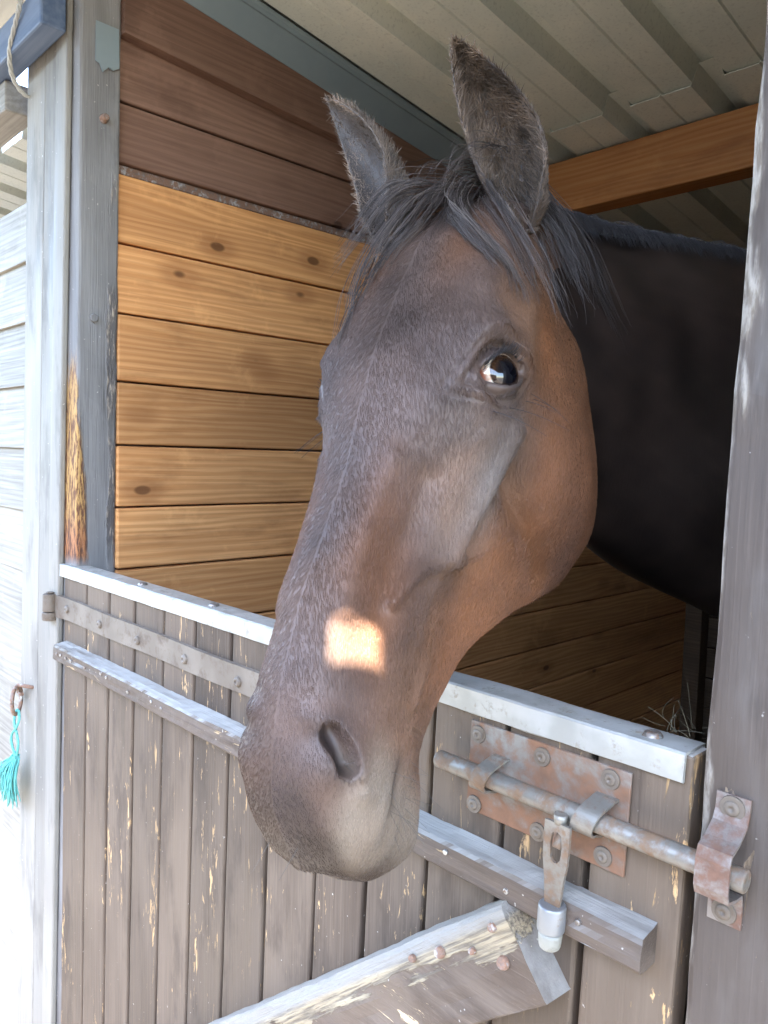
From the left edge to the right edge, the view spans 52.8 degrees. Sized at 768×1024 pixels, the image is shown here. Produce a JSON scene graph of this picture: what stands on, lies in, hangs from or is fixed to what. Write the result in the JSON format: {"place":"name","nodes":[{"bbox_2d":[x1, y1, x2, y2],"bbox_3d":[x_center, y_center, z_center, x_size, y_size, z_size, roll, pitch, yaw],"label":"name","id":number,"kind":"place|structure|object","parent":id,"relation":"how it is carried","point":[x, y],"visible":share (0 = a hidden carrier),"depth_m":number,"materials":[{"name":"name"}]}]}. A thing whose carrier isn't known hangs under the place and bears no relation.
{"place":"outdoors","nodes":[
{"label":"outdoors","id":0,"kind":"place"},
{"bbox_2d":[10,68,27,142],"label":"sky","id":1,"kind":"structure","parent":0,"point":[22,80],"materials":[{"name":"white"}]},
{"bbox_2d":[642,683,704,737],"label":"hay wisps","id":2,"kind":"object","parent":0,"point":[687,683],"depth_m":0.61,"materials":[{"name":"beige plant"}]},
{"label":"ground","id":3,"kind":"structure","parent":0,"visible":0},
{"bbox_2d":[0,204,25,1023],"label":"cladding wall","id":4,"kind":"structure","parent":3,"relation":"on","point":[12,288],"depth_m":1.63,"materials":[{"name":"white wood"}]},
{"bbox_2d":[0,128,26,217],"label":"ribbed roof","id":5,"kind":"structure","parent":4,"relation":"attached to","point":[13,176],"depth_m":2.04,"materials":[{"name":"beige metal"}]},
{"bbox_2d":[0,80,27,148],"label":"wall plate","id":6,"kind":"object","parent":4,"relation":"attached to","point":[13,110],"depth_m":1.49,"materials":[{"name":"grey wood"}]},
{"bbox_2d":[0,0,65,83],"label":"fascia beam","id":7,"kind":"structure","parent":6,"relation":"on","point":[41,29],"depth_m":1.32,"materials":[{"name":"blue wood"}]},
{"bbox_2d":[7,0,29,97],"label":"rope","id":8,"kind":"object","parent":7,"relation":"hanging from","point":[10,43],"visible":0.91,"depth_m":1.36,"materials":[{"name":"beige fabric"}]},
{"bbox_2d":[10,0,120,1023],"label":"post","id":9,"kind":"object","parent":3,"relation":"on","point":[71,290],"depth_m":1.40,"materials":[{"name":"grey wood"}]},
{"bbox_2d":[0,709,20,808],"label":"baler twine","id":10,"kind":"object","parent":9,"relation":"attached to","point":[9,766],"visible":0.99,"depth_m":1.53,"materials":[{"name":"teal plastic"}]},
{"bbox_2d":[42,563,750,1023],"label":"dutch door","id":11,"kind":"structure","parent":9,"relation":"attached to","point":[542,873],"depth_m":0.84,"materials":[{"name":"grey wood"}]},
{"bbox_2d":[114,0,685,734],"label":"plank wall","id":12,"kind":"structure","parent":3,"relation":"on","point":[236,188],"depth_m":1.57,"materials":[{"name":"brown wood"}]},
{"bbox_2d":[183,0,594,231],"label":"roof flashing","id":13,"kind":"object","parent":12,"relation":"attached to","point":[269,31],"depth_m":1.62,"materials":[{"name":"metal"}]},
{"bbox_2d":[548,103,757,214],"bbox_3d":[1.379,-0.703,0.963,0.065,0.125,3.072,-2,6,-44],"label":"roof purlin","id":14,"kind":"object","parent":12,"relation":"attached to","point":[716,150],"depth_m":1.71,"materials":[{"name":"brown wood"}]},
{"bbox_2d":[259,0,767,249],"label":"metal roof","id":15,"kind":"structure","parent":14,"relation":"on","point":[594,75],"depth_m":1.56,"materials":[{"name":"beige metal"}]},
{"bbox_2d":[0,0,25,28],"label":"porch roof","id":16,"kind":"structure","parent":15,"relation":"on","point":[8,8],"depth_m":1.68,"materials":[{"name":"beige metal"}]},
{"bbox_2d":[683,892,695,1023],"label":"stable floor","id":17,"kind":"structure","parent":3,"relation":"on","point":[684,1019],"depth_m":2.18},
{"bbox_2d":[238,33,745,881],"bbox_3d":[1.011,0.461,1.317,2.657,1.861,0.612,0,5,-26],"label":"horse","id":18,"kind":"object","parent":17,"relation":"on","point":[528,391],"visible":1,"depth_m":0.68},
{"bbox_2d":[679,603,717,747],"bbox_3d":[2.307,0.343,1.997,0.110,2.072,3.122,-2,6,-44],"label":"wooden post","id":19,"kind":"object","parent":3,"relation":"on","point":[699,643],"depth_m":3.07,"materials":[{"name":"black wood"}]},
{"bbox_2d":[686,4,767,1023],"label":"post","id":20,"kind":"object","parent":3,"relation":"on","point":[728,977],"depth_m":0.54,"materials":[{"name":"grey wood"}]}
]}

